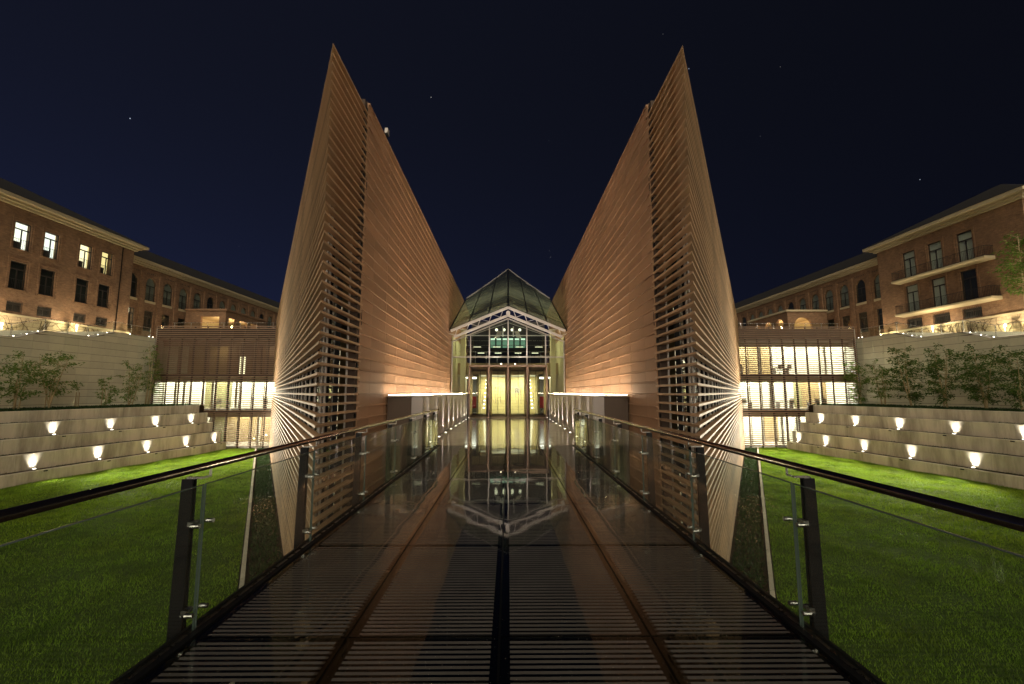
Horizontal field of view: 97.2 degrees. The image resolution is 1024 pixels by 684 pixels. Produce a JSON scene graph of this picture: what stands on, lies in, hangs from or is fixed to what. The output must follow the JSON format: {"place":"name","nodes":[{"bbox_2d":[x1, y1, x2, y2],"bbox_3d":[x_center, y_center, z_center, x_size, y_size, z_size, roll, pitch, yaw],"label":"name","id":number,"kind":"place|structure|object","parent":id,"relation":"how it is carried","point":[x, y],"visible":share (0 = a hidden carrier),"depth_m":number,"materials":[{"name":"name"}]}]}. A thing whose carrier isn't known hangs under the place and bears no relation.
{"place":"outdoors","nodes":[
{"label":"outdoors","id":0,"kind":"place"},
{"bbox_2d":[0,448,254,683],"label":"lawn","id":1,"kind":"structure","parent":0,"point":[101,679],"depth_m":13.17,"materials":[{"name":"plant"}]},
{"bbox_2d":[229,448,256,683],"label":"kerb","id":2,"kind":"structure","parent":1,"relation":"on","point":[243,570],"depth_m":17.09,"materials":[{"name":"grey concrete"}]},
{"bbox_2d":[199,405,204,412],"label":"planter soil","id":3,"kind":"structure","parent":0,"point":[201,408],"depth_m":45.61,"materials":[{"name":"brown soil"}]},
{"bbox_2d":[0,359,18,403],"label":"young tree","id":4,"kind":"object","parent":3,"relation":"on","point":[4,371],"visible":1,"depth_m":30.79,"materials":[{"name":"green plant"}]},
{"bbox_2d":[0,350,47,409],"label":"young tree","id":5,"kind":"object","parent":3,"relation":"on","point":[15,387],"visible":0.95,"depth_m":32.13,"materials":[{"name":"green plant"}]},
{"bbox_2d":[16,349,84,408],"bbox_3d":[-35.157,2.859,34.761,3.426,4.718,3.477,0,-6,0],"label":"young tree","id":6,"kind":"object","parent":3,"relation":"on","point":[53,383],"visible":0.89,"depth_m":34.39,"materials":[{"name":"green plant"}]},
{"bbox_2d":[71,383,82,406],"bbox_3d":[-35.618,4.361,36.947,0.910,2.217,0.907,0,-6,0],"label":"young tree","id":7,"kind":"object","parent":3,"relation":"on","point":[76,386],"visible":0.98,"depth_m":36.88,"materials":[{"name":"green plant"}]},
{"bbox_2d":[0,331,155,408],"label":"retaining wall","id":8,"kind":"structure","parent":3,"relation":"on","point":[103,355],"depth_m":39.15,"materials":[{"name":"stone"}]},
{"bbox_2d":[0,318,150,336],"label":"ramp railing","id":9,"kind":"object","parent":8,"relation":"on","point":[74,323],"visible":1,"depth_m":38.28,"materials":[{"name":"silver metal"}]},
{"bbox_2d":[0,330,155,341],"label":"walkway","id":10,"kind":"structure","parent":8,"relation":"on","point":[7,332],"depth_m":35.68,"materials":[{"name":"beige concrete"}]},
{"bbox_2d":[0,178,148,333],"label":"brick building","id":11,"kind":"structure","parent":10,"relation":"on","point":[60,263],"depth_m":44.37,"materials":[{"name":"brick"}]},
{"bbox_2d":[6,300,22,312],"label":"window","id":12,"kind":"structure","parent":11,"relation":"in","point":[12,306],"depth_m":40.26,"materials":[{"name":"black glass"}]},
{"bbox_2d":[8,260,26,290],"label":"window","id":13,"kind":"structure","parent":11,"relation":"in","point":[17,270],"depth_m":40.61,"materials":[{"name":"black glass"}]},
{"bbox_2d":[13,221,30,250],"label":"window","id":14,"kind":"structure","parent":11,"relation":"in","point":[16,244],"depth_m":41.16,"materials":[{"name":"white glass"}]},
{"bbox_2d":[14,223,58,259],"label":"window","id":15,"kind":"structure","parent":11,"relation":"in","point":[48,251],"depth_m":43.62,"materials":[{"name":"white glass"}]},
{"bbox_2d":[36,306,51,317],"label":"window","id":16,"kind":"structure","parent":11,"relation":"in","point":[41,311],"depth_m":42.78,"materials":[{"name":"grey glass"}]},
{"bbox_2d":[38,268,54,296],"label":"window","id":17,"kind":"structure","parent":11,"relation":"in","point":[46,282],"depth_m":43.23,"materials":[{"name":"black glass"}]},
{"bbox_2d":[0,315,97,331],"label":"creeper","id":18,"kind":"object","parent":11,"relation":"attached to","point":[43,325],"visible":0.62,"depth_m":42.54,"materials":[{"name":"plant"}]},
{"bbox_2d":[53,236,91,269],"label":"window","id":19,"kind":"structure","parent":11,"relation":"in","point":[83,249],"depth_m":47.69,"materials":[{"name":"white glass"}]},
{"bbox_2d":[73,313,85,322],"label":"window","id":20,"kind":"structure","parent":11,"relation":"in","point":[76,317],"depth_m":46.38,"materials":[{"name":"grey glass"}]},
{"bbox_2d":[75,278,87,303],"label":"window","id":21,"kind":"structure","parent":11,"relation":"in","point":[81,290],"depth_m":46.74,"materials":[{"name":"black glass"}]},
{"bbox_2d":[86,247,112,274],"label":"window","id":22,"kind":"structure","parent":11,"relation":"in","point":[104,266],"depth_m":50.00,"materials":[{"name":"yellow glass"}]},
{"bbox_2d":[95,317,106,325],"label":"window","id":23,"kind":"structure","parent":11,"relation":"in","point":[98,320],"depth_m":48.87,"materials":[{"name":"black glass"}]},
{"bbox_2d":[97,284,108,307],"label":"window","id":24,"kind":"structure","parent":11,"relation":"in","point":[103,289],"depth_m":49.29,"materials":[{"name":"black glass"}]},
{"bbox_2d":[0,403,200,411],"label":"planter groundcover","id":25,"kind":"object","parent":3,"relation":"on","point":[74,407],"visible":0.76,"depth_m":36.27,"materials":[{"name":"plant"}]},
{"bbox_2d":[95,377,118,405],"bbox_3d":[-35.643,4.416,39.709,1.697,2.721,1.467,4,-8,-34],"label":"young tree","id":26,"kind":"object","parent":3,"relation":"on","point":[102,394],"visible":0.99,"depth_m":39.58,"materials":[{"name":"green plant"}]},
{"bbox_2d":[114,360,152,404],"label":"young tree","id":27,"kind":"object","parent":3,"relation":"on","point":[129,391],"visible":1,"depth_m":41.81,"materials":[{"name":"green plant"}]},
{"bbox_2d":[141,345,163,403],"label":"young tree","id":28,"kind":"object","parent":3,"relation":"on","point":[150,390],"visible":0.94,"depth_m":45.19,"materials":[{"name":"green plant"}]},
{"bbox_2d":[150,397,776,598],"bbox_3d":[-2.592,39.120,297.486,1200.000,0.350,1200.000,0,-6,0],"label":"ground","id":29,"kind":"structure","parent":0,"point":[513,465],"depth_m":18.24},
{"bbox_2d":[0,442,225,488],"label":"terrace wall","id":30,"kind":"structure","parent":29,"relation":"on","point":[22,477],"depth_m":32.05,"materials":[{"name":"stone"}]},
{"bbox_2d":[0,431,220,473],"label":"terrace wall","id":31,"kind":"structure","parent":30,"relation":"on","point":[17,462],"depth_m":32.79,"materials":[{"name":"concrete"}]},
{"bbox_2d":[0,422,212,454],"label":"terrace wall","id":32,"kind":"structure","parent":31,"relation":"on","point":[26,444],"depth_m":33.36,"materials":[{"name":"concrete"}]},
{"bbox_2d":[0,412,206,438],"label":"terrace wall","id":33,"kind":"structure","parent":32,"relation":"on","point":[26,429],"depth_m":34.10,"materials":[{"name":"concrete"}]},
{"bbox_2d":[0,405,199,422],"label":"terrace wall","id":34,"kind":"structure","parent":33,"relation":"on","point":[34,416],"depth_m":34.68,"materials":[{"name":"stone"}]},
{"bbox_2d":[150,326,275,448],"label":"office building","id":35,"kind":"structure","parent":29,"relation":"on","point":[207,367],"depth_m":46.65,"materials":[{"name":"wood"}]},
{"bbox_2d":[245,449,294,646],"bbox_3d":[-13.082,8.434,24.253,1.496,0.210,48.881,3,-7,-29],"label":"soil bed","id":36,"kind":"object","parent":29,"relation":"on","point":[248,575],"visible":0.22,"depth_m":17.19,"materials":[{"name":"brown soil"}]},
{"bbox_2d":[244,448,293,683],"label":"bed planting","id":37,"kind":"object","parent":36,"relation":"on","point":[270,519],"visible":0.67,"depth_m":18.82,"materials":[{"name":"green plant"}]},
{"bbox_2d":[269,43,468,683],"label":"louvred building","id":38,"kind":"structure","parent":29,"relation":"on","point":[372,301],"depth_m":12.51,"materials":[{"name":"wood"}]},
{"bbox_2d":[109,444,885,683],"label":"footbridge","id":39,"kind":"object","parent":29,"relation":"on","point":[227,639],"visible":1,"depth_m":3.60,"materials":[{"name":"black metal"}]},
{"bbox_2d":[0,408,438,641],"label":"glass railing","id":40,"kind":"object","parent":39,"relation":"attached to","point":[180,610],"visible":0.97,"depth_m":3.11,"materials":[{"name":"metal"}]},
{"bbox_2d":[573,409,1023,638],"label":"glass railing","id":41,"kind":"object","parent":39,"relation":"attached to","point":[815,606],"visible":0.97,"depth_m":3.14,"materials":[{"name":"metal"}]},
{"bbox_2d":[548,45,744,681],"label":"louvred building","id":42,"kind":"structure","parent":29,"relation":"on","point":[643,302],"depth_m":12.56,"materials":[{"name":"wood"}]},
{"bbox_2d":[719,448,768,644],"bbox_3d":[12.647,8.458,24.474,1.496,0.210,48.881,-3,-7,28],"label":"soil bed","id":43,"kind":"object","parent":29,"relation":"on","point":[734,541],"visible":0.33,"depth_m":17.02,"materials":[{"name":"brown soil"}]},
{"bbox_2d":[738,327,859,448],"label":"office building","id":44,"kind":"structure","parent":29,"relation":"on","point":[816,358],"depth_m":47.16,"materials":[{"name":"glass"}]},
{"bbox_2d":[787,441,1023,489],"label":"terrace wall","id":45,"kind":"structure","parent":29,"relation":"on","point":[998,478],"depth_m":31.83,"materials":[{"name":"concrete"}]},
{"bbox_2d":[792,431,1023,474],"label":"terrace wall","id":46,"kind":"structure","parent":45,"relation":"on","point":[1012,464],"depth_m":32.60,"materials":[{"name":"concrete"}]},
{"bbox_2d":[800,422,1023,455],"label":"terrace wall","id":47,"kind":"structure","parent":46,"relation":"on","point":[988,444],"depth_m":33.22,"materials":[{"name":"concrete"}]},
{"bbox_2d":[805,412,1023,439],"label":"terrace wall","id":48,"kind":"structure","parent":47,"relation":"on","point":[993,429],"depth_m":33.89,"materials":[{"name":"concrete"}]},
{"bbox_2d":[813,405,1023,423],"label":"terrace wall","id":49,"kind":"structure","parent":48,"relation":"on","point":[984,416],"depth_m":34.55,"materials":[{"name":"stone"}]},
{"bbox_2d":[811,444,1022,474],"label":"weeds","id":50,"kind":"object","parent":45,"relation":"on","point":[946,463],"visible":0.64,"depth_m":29.04,"materials":[{"name":"green plant"}]},
{"bbox_2d":[472,396,475,411],"bbox_3d":[-3.080,5.200,37.852,0.600,1.250,0.640,0,-6,0],"label":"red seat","id":51,"kind":"object","parent":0,"point":[473,403],"visible":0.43,"depth_m":38.05,"materials":[{"name":"fabric"}]},
{"bbox_2d":[235,479,767,683],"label":"soil under bridge","id":52,"kind":"structure","parent":0,"point":[663,643],"depth_m":10.76,"materials":[{"name":"brown soil"}]},
{"bbox_2d":[382,394,467,578],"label":"parapet","id":53,"kind":"structure","parent":52,"relation":"on","point":[452,410],"depth_m":13.81,"materials":[{"name":"grey stone"}]},
{"bbox_2d":[411,393,462,395],"bbox_3d":[-3.137,2.486,21.480,0.070,0.043,15.300,0,-6,0],"label":"strip light","id":54,"kind":"object","parent":53,"relation":"on","point":[432,394],"visible":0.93,"depth_m":16.71,"materials":[{"name":"paint"}]},
{"bbox_2d":[548,394,631,581],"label":"parapet","id":55,"kind":"structure","parent":52,"relation":"on","point":[561,407],"depth_m":13.86,"materials":[{"name":"grey stone"}]},
{"bbox_2d":[554,393,604,395],"bbox_3d":[2.763,2.492,21.531,0.070,0.043,15.300,0,-6,0],"label":"strip light","id":56,"kind":"object","parent":55,"relation":"on","point":[584,394],"visible":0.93,"depth_m":16.63,"materials":[{"name":"paint"}]},
{"bbox_2d":[426,417,593,456],"bbox_3d":[-0.188,4.175,21.432,5.200,0.350,15.574,0,-6,0],"label":"landing","id":57,"kind":"object","parent":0,"point":[509,431],"visible":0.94,"depth_m":17.65,"materials":[{"name":"stone"}]},
{"bbox_2d":[449,268,566,417],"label":"entrance hall","id":58,"kind":"structure","parent":57,"relation":"on","point":[493,383],"depth_m":32.96,"materials":[{"name":"glass"}]},
{"bbox_2d":[472,370,485,414],"bbox_3d":[-2.099,3.263,29.253,0.940,2.865,0.110,0,-6,0],"label":"door","id":59,"kind":"structure","parent":58,"relation":"in","point":[473,370],"depth_m":29.22,"materials":[{"name":"glass"}]},
{"bbox_2d":[492,370,504,414],"bbox_3d":[-0.869,3.264,29.263,0.940,2.865,0.110,0,-6,0],"label":"door","id":60,"kind":"structure","parent":58,"relation":"in","point":[492,370],"depth_m":29.19,"materials":[{"name":"glass"}]},
{"bbox_2d":[530,370,543,414],"bbox_3d":[1.591,3.267,29.284,0.940,2.865,0.110,0,-6,0],"label":"door","id":61,"kind":"structure","parent":58,"relation":"in","point":[530,370],"depth_m":29.22,"materials":[{"name":"glass"}]},
{"bbox_2d":[0,0,1023,383],"label":"sky","id":62,"kind":"structure","parent":0,"point":[830,130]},
{"bbox_2d":[540,396,543,411],"bbox_3d":[2.420,5.205,37.899,0.600,1.250,0.640,0,-6,0],"label":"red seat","id":63,"kind":"object","parent":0,"point":[541,403],"visible":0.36,"depth_m":38.10,"materials":[{"name":"fabric"}]},
{"bbox_2d":[808,405,813,412],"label":"planter soil","id":64,"kind":"structure","parent":0,"point":[810,407],"depth_m":46.21,"materials":[{"name":"brown soil"}]},
{"bbox_2d":[841,360,877,403],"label":"young tree","id":65,"kind":"object","parent":64,"relation":"on","point":[859,390],"visible":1,"depth_m":45.50,"materials":[{"name":"green plant"}]},
{"bbox_2d":[864,358,898,404],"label":"young tree","id":66,"kind":"object","parent":64,"relation":"on","point":[882,377],"visible":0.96,"depth_m":42.23,"materials":[{"name":"green plant"}]},
{"bbox_2d":[886,345,925,405],"bbox_3d":[34.547,3.056,39.522,2.917,5.364,3.623,-4,-8,33],"label":"young tree","id":67,"kind":"object","parent":64,"relation":"on","point":[912,396],"visible":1,"depth_m":39.44,"materials":[{"name":"green plant"}]},
{"bbox_2d":[812,403,1023,411],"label":"planter groundcover","id":68,"kind":"object","parent":64,"relation":"on","point":[944,407],"visible":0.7,"depth_m":36.19,"materials":[{"name":"green plant"}]},
{"bbox_2d":[856,332,1023,408],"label":"retaining wall","id":69,"kind":"structure","parent":64,"relation":"on","point":[870,349],"depth_m":39.35,"materials":[{"name":"stone"}]},
{"bbox_2d":[856,331,1023,347],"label":"walkway","id":70,"kind":"structure","parent":69,"relation":"on","point":[999,334],"depth_m":36.34,"materials":[{"name":"beige concrete"}]},
{"bbox_2d":[862,184,1023,334],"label":"brick building","id":71,"kind":"structure","parent":70,"relation":"on","point":[936,268],"depth_m":44.30,"materials":[{"name":"brick"}]},
{"bbox_2d":[903,250,915,276],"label":"window","id":72,"kind":"structure","parent":71,"relation":"in","point":[909,261],"depth_m":49.82,"materials":[{"name":"grey glass"}]},
{"bbox_2d":[906,284,918,311],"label":"window","id":73,"kind":"structure","parent":71,"relation":"in","point":[912,292],"depth_m":49.32,"materials":[{"name":"grey glass"}]},
{"bbox_2d":[907,316,922,327],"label":"window","id":74,"kind":"structure","parent":71,"relation":"in","point":[917,321],"depth_m":48.84,"materials":[{"name":"grey glass"}]},
{"bbox_2d":[928,241,942,269],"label":"window","id":75,"kind":"structure","parent":71,"relation":"in","point":[935,250],"depth_m":46.73,"materials":[{"name":"grey glass"}]},
{"bbox_2d":[932,277,946,306],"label":"window","id":76,"kind":"structure","parent":71,"relation":"in","point":[939,288],"depth_m":46.29,"materials":[{"name":"grey glass"}]},
{"bbox_2d":[933,311,950,323],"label":"window","id":77,"kind":"structure","parent":71,"relation":"in","point":[945,317],"depth_m":45.82,"materials":[{"name":"grey glass"}]},
{"bbox_2d":[904,316,1023,332],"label":"creeper","id":78,"kind":"object","parent":71,"relation":"attached to","point":[950,327],"visible":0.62,"depth_m":42.98,"materials":[{"name":"green plant"}]},
{"bbox_2d":[957,230,973,261],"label":"window","id":79,"kind":"structure","parent":71,"relation":"in","point":[965,238],"depth_m":43.72,"materials":[{"name":"grey glass"}]},
{"bbox_2d":[961,268,978,299],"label":"window","id":80,"kind":"structure","parent":71,"relation":"in","point":[969,277],"depth_m":43.25,"materials":[{"name":"black glass"}]},
{"bbox_2d":[962,306,982,319],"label":"window","id":81,"kind":"structure","parent":71,"relation":"in","point":[973,312],"depth_m":42.81,"materials":[{"name":"grey glass"}]},
{"bbox_2d":[988,231,1023,297],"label":"street tree","id":82,"kind":"object","parent":70,"relation":"on","point":[1012,280],"visible":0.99,"depth_m":38.05,"materials":[{"name":"green plant"}]},
{"bbox_2d":[860,320,1023,337],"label":"ramp railing","id":83,"kind":"object","parent":69,"relation":"on","point":[942,323],"visible":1,"depth_m":38.83,"materials":[{"name":"silver metal"}]},
{"bbox_2d":[917,344,970,407],"bbox_3d":[34.475,2.665,35.919,3.102,5.339,3.291,5,-8,-36],"label":"young tree","id":84,"kind":"object","parent":64,"relation":"on","point":[937,365],"visible":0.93,"depth_m":36.02,"materials":[{"name":"green plant"}]},
{"bbox_2d":[948,341,1015,407],"bbox_3d":[34.582,2.415,33.338,4.157,5.263,3.333,0,-6,0],"label":"young tree","id":85,"kind":"object","parent":64,"relation":"on","point":[980,390],"visible":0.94,"depth_m":33.18,"materials":[{"name":"green plant"}]},
{"bbox_2d":[981,348,1023,408],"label":"young tree","id":86,"kind":"object","parent":64,"relation":"on","point":[1018,389],"visible":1,"depth_m":31.13,"materials":[{"name":"green plant"}]},
{"bbox_2d":[759,447,1023,683],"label":"lawn","id":87,"kind":"structure","parent":0,"point":[871,606],"depth_m":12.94,"materials":[{"name":"plant"}]},
{"bbox_2d":[757,447,774,597],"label":"kerb","id":88,"kind":"structure","parent":87,"relation":"on","point":[771,581],"depth_m":16.63,"materials":[{"name":"grey concrete"}]},
{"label":"roof terrace","id":89,"kind":"structure","parent":0,"visible":0},
{"bbox_2d":[127,250,279,337],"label":"brick building","id":90,"kind":"structure","parent":89,"relation":"on","point":[165,292],"depth_m":62.44,"materials":[{"name":"brown brick"}]},
{"bbox_2d":[130,273,136,297],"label":"window","id":91,"kind":"structure","parent":90,"relation":"in","point":[134,280],"depth_m":55.65,"materials":[{"name":"black glass"}]},
{"bbox_2d":[143,311,151,331],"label":"window","id":92,"kind":"structure","parent":90,"relation":"in","point":[147,315],"depth_m":57.65,"materials":[{"name":"grey glass"}]},
{"bbox_2d":[145,278,154,301],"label":"window","id":93,"kind":"structure","parent":90,"relation":"in","point":[150,289],"depth_m":58.13,"materials":[{"name":"grey glass"}]},
{"bbox_2d":[161,314,168,327],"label":"window","id":94,"kind":"structure","parent":90,"relation":"in","point":[165,319],"depth_m":60.68,"materials":[{"name":"grey glass"}]},
{"bbox_2d":[163,284,171,305],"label":"window","id":95,"kind":"structure","parent":90,"relation":"in","point":[167,290],"depth_m":61.07,"materials":[{"name":"grey glass"}]},
{"bbox_2d":[179,289,186,309],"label":"window","id":96,"kind":"structure","parent":90,"relation":"in","point":[183,295],"depth_m":64.03,"materials":[{"name":"grey glass"}]},
{"bbox_2d":[193,293,200,308],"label":"window","id":97,"kind":"structure","parent":90,"relation":"in","point":[197,299],"depth_m":66.91,"materials":[{"name":"grey glass"}]},
{"bbox_2d":[184,309,266,327],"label":"porch","id":98,"kind":"object","parent":89,"relation":"on","point":[211,317],"visible":0.48,"depth_m":64.34,"materials":[{"name":"brick"}]},
{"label":"roof terrace","id":99,"kind":"structure","parent":0,"visible":0},
{"bbox_2d":[747,310,827,328],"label":"porch","id":100,"kind":"object","parent":99,"relation":"on","point":[801,316],"visible":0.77,"depth_m":64.87,"materials":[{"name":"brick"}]},
{"bbox_2d":[738,323,838,328],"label":"terrace railing","id":101,"kind":"object","parent":99,"relation":"on","point":[790,323],"visible":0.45,"depth_m":48.98,"materials":[{"name":"silver metal"}]},
{"bbox_2d":[735,252,883,359],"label":"brick building","id":102,"kind":"structure","parent":99,"relation":"on","point":[846,293],"depth_m":63.09,"materials":[{"name":"brown brick"}]},
{"bbox_2d":[812,295,818,309],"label":"window","id":103,"kind":"structure","parent":102,"relation":"in","point":[815,301],"depth_m":67.85,"materials":[{"name":"grey glass"}]},
{"bbox_2d":[825,290,833,310],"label":"window","id":104,"kind":"structure","parent":102,"relation":"in","point":[829,303],"depth_m":64.76,"materials":[{"name":"grey glass"}]},
{"bbox_2d":[840,285,848,307],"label":"window","id":105,"kind":"structure","parent":102,"relation":"in","point":[844,292],"depth_m":61.97,"materials":[{"name":"grey glass"}]},
{"bbox_2d":[843,315,850,328],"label":"window","id":106,"kind":"structure","parent":102,"relation":"in","point":[846,320],"depth_m":61.44,"materials":[{"name":"grey glass"}]},
{"bbox_2d":[856,280,865,302],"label":"window","id":107,"kind":"structure","parent":102,"relation":"in","point":[861,294],"depth_m":59.02,"materials":[{"name":"black glass"}]},
{"bbox_2d":[859,312,867,332],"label":"window","id":108,"kind":"structure","parent":102,"relation":"in","point":[863,322],"depth_m":58.52,"materials":[{"name":"grey glass"}]},
{"bbox_2d":[874,275,880,298],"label":"window","id":109,"kind":"structure","parent":102,"relation":"in","point":[876,282],"depth_m":56.45,"materials":[{"name":"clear glass"}]},
{"bbox_2d":[877,308,883,328],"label":"window","id":110,"kind":"structure","parent":102,"relation":"in","point":[880,317],"depth_m":56.00,"materials":[{"name":"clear glass"}]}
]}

